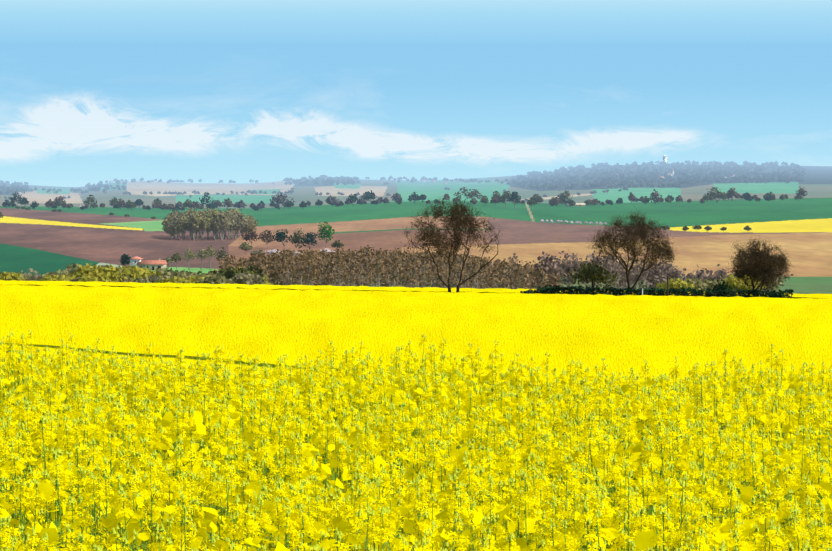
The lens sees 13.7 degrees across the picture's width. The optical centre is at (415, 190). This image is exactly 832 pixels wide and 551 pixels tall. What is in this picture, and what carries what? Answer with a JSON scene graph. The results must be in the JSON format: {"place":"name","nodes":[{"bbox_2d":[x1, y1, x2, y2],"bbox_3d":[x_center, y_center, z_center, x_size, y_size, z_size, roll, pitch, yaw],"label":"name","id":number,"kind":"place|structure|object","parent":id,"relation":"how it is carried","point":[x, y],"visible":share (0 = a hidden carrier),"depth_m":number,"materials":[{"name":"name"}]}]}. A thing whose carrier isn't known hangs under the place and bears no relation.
{"place":"outdoors","nodes":[
{"label":"outdoors","id":0,"kind":"place"},
{"bbox_2d":[0,164,831,293],"bbox_3d":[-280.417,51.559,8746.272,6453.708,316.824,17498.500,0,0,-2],"label":"terrain","id":1,"kind":"structure","parent":0,"point":[41,238],"depth_m":3053.03,"materials":[{"name":"soil"}]},
{"bbox_2d":[16,265,85,278],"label":"grey-beige trees","id":2,"kind":"object","parent":1,"relation":"on","point":[25,275],"depth_m":643.77,"materials":[{"name":"grey plant"}]},
{"bbox_2d":[38,274,208,282],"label":"bushes","id":3,"kind":"object","parent":1,"relation":"on","point":[91,278],"visible":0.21,"depth_m":579.15,"materials":[{"name":"green plant"}]},
{"bbox_2d":[25,274,235,283],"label":"valley olive trees","id":4,"kind":"object","parent":1,"relation":"on","point":[214,279],"visible":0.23,"depth_m":575.61,"materials":[{"name":"green plant"}]},
{"bbox_2d":[0,266,263,281],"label":"olive trees","id":5,"kind":"object","parent":1,"relation":"on","point":[229,273],"visible":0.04,"depth_m":585.65,"materials":[{"name":"green plant"}]},
{"bbox_2d":[98,256,166,269],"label":"farmhouse with pigeonnier","id":6,"kind":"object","parent":1,"relation":"on","point":[139,262],"visible":0.77,"depth_m":1811.61,"materials":[{"name":"stone"}]},
{"bbox_2d":[0,263,270,284],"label":"yellow-green valley trees","id":7,"kind":"object","parent":1,"relation":"on","point":[107,273],"visible":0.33,"depth_m":587.52,"materials":[{"name":"green plant"}]},
{"bbox_2d":[3,263,276,284],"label":"valley trees","id":8,"kind":"object","parent":1,"relation":"on","point":[170,273],"visible":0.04,"depth_m":610.39,"materials":[{"name":"green plant"}]},
{"bbox_2d":[22,271,263,284],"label":"grey-beige trees","id":9,"kind":"object","parent":1,"relation":"on","point":[248,279],"visible":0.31,"depth_m":580.75,"materials":[{"name":"grey plant"}]},
{"bbox_2d":[162,208,257,270],"bbox_3d":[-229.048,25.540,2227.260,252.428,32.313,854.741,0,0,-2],"label":"trees","id":10,"kind":"object","parent":1,"relation":"on","point":[198,220],"visible":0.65,"depth_m":2499.75,"materials":[{"name":"green plant"}]},
{"bbox_2d":[161,206,351,268],"bbox_3d":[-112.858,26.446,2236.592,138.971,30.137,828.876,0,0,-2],"label":"trees","id":11,"kind":"object","parent":1,"relation":"on","point":[239,222],"visible":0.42,"depth_m":2524.61,"materials":[{"name":"grey plant"}]},
{"bbox_2d":[233,192,402,209],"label":"trees","id":12,"kind":"object","parent":1,"relation":"on","point":[396,197],"visible":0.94,"depth_m":4024.08,"materials":[{"name":"green plant"}]},
{"bbox_2d":[317,221,334,247],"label":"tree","id":13,"kind":"object","parent":1,"relation":"on","point":[328,233],"visible":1,"depth_m":2242.36,"materials":[{"name":"green plant"}]},
{"bbox_2d":[120,192,606,266],"bbox_3d":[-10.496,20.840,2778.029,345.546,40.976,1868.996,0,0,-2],"label":"hillside trees","id":14,"kind":"object","parent":1,"relation":"on","point":[279,237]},
{"bbox_2d":[241,197,499,247],"bbox_3d":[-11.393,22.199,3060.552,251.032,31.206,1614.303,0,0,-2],"label":"trees","id":15,"kind":"object","parent":1,"relation":"on","point":[268,235],"visible":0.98,"depth_m":2290.23,"materials":[{"name":"grey plant"}]},
{"bbox_2d":[0,191,751,268],"bbox_3d":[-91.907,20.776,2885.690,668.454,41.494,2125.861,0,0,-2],"label":"trees","id":16,"kind":"object","parent":1,"relation":"on","point":[502,199],"visible":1,"depth_m":2605.44,"materials":[{"name":"green plant"}]},
{"bbox_2d":[2,190,771,210],"bbox_3d":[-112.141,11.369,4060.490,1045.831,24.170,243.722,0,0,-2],"label":"trees","id":17,"kind":"object","parent":1,"relation":"on","point":[367,195],"visible":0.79,"depth_m":4025.27,"materials":[{"name":"green plant"}]},
{"bbox_2d":[218,245,564,288],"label":"bare thicket trees","id":18,"kind":"object","parent":1,"relation":"on","point":[319,267],"visible":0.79,"depth_m":622.42,"materials":[{"name":"brown plant"}]},
{"bbox_2d":[0,160,805,200],"bbox_3d":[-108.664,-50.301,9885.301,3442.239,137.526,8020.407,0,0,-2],"label":"distant trees","id":19,"kind":"object","parent":1,"relation":"on","point":[598,176],"visible":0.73,"depth_m":9944.42,"materials":[{"name":"grey plant"}]},
{"bbox_2d":[78,174,734,206],"bbox_3d":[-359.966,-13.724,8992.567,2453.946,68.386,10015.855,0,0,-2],"label":"distant houses","id":20,"kind":"structure","parent":1,"relation":"on","point":[567,204],"depth_m":9326.18,"materials":[{"name":"stone"}]},
{"bbox_2d":[0,329,831,550],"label":"rapeseed flowers","id":21,"kind":"object","parent":1,"relation":"on","point":[599,422],"visible":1,"depth_m":12.88,"materials":[{"name":"yellow plant"}]},
{"bbox_2d":[0,280,831,550],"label":"rapeseed field","id":22,"kind":"structure","parent":1,"relation":"on","point":[271,324],"depth_m":148.79,"materials":[{"name":"yellow plant"}]},
{"bbox_2d":[44,186,807,210],"bbox_3d":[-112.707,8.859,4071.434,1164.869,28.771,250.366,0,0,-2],"label":"trees","id":23,"kind":"object","parent":1,"relation":"on","point":[731,192],"visible":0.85,"depth_m":4061.75,"materials":[{"name":"green plant"}]},
{"bbox_2d":[55,187,801,210],"bbox_3d":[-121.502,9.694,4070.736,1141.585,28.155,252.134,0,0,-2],"label":"trees","id":24,"kind":"object","parent":1,"relation":"on","point":[537,197],"visible":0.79,"depth_m":4051.52,"materials":[{"name":"green plant"}]},
{"bbox_2d":[403,194,503,292],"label":"tree","id":25,"kind":"object","parent":1,"relation":"on","point":[467,221],"visible":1,"depth_m":430.53,"materials":[{"name":"brown plant"}]},
{"bbox_2d":[564,260,617,288],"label":"bush","id":26,"kind":"object","parent":1,"relation":"on","point":[589,273],"visible":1,"depth_m":437.07,"materials":[{"name":"green plant"}]},
{"bbox_2d":[587,206,676,294],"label":"tree","id":27,"kind":"object","parent":1,"relation":"on","point":[628,236],"visible":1,"depth_m":431.51,"materials":[{"name":"brown plant"}]},
{"bbox_2d":[528,276,741,296],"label":"fence posts","id":28,"kind":"object","parent":1,"relation":"on","point":[621,292],"visible":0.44,"depth_m":430.19,"materials":[{"name":"grey wood"}]},
{"bbox_2d":[503,249,792,291],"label":"pale valley trees","id":29,"kind":"object","parent":1,"relation":"on","point":[651,279],"visible":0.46,"depth_m":632.59,"materials":[{"name":"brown plant"}]},
{"bbox_2d":[520,285,793,297],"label":"field hedge","id":30,"kind":"object","parent":1,"relation":"on","point":[611,290],"visible":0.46,"depth_m":431.87,"materials":[{"name":"green plant"}]},
{"bbox_2d":[656,274,766,290],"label":"yellow-green trees","id":31,"kind":"object","parent":1,"relation":"on","point":[734,284],"visible":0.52,"depth_m":574.50,"materials":[{"name":"green plant"}]},
{"bbox_2d":[707,279,731,295],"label":"dark green bush","id":32,"kind":"object","parent":1,"relation":"on","point":[722,286],"visible":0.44,"depth_m":433.37,"materials":[{"name":"green plant"}]},
{"bbox_2d":[679,275,785,291],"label":"olive trees","id":33,"kind":"object","parent":1,"relation":"on","point":[702,284],"visible":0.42,"depth_m":582.23,"materials":[{"name":"green plant"}]},
{"bbox_2d":[727,235,793,296],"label":"tree","id":34,"kind":"object","parent":1,"relation":"on","point":[757,265],"visible":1,"depth_m":432.71,"materials":[{"name":"brown plant"}]},
{"bbox_2d":[0,0,831,186],"label":"sky","id":35,"kind":"structure","parent":0,"point":[92,91],"materials":[{"name":"blue"}]}
]}

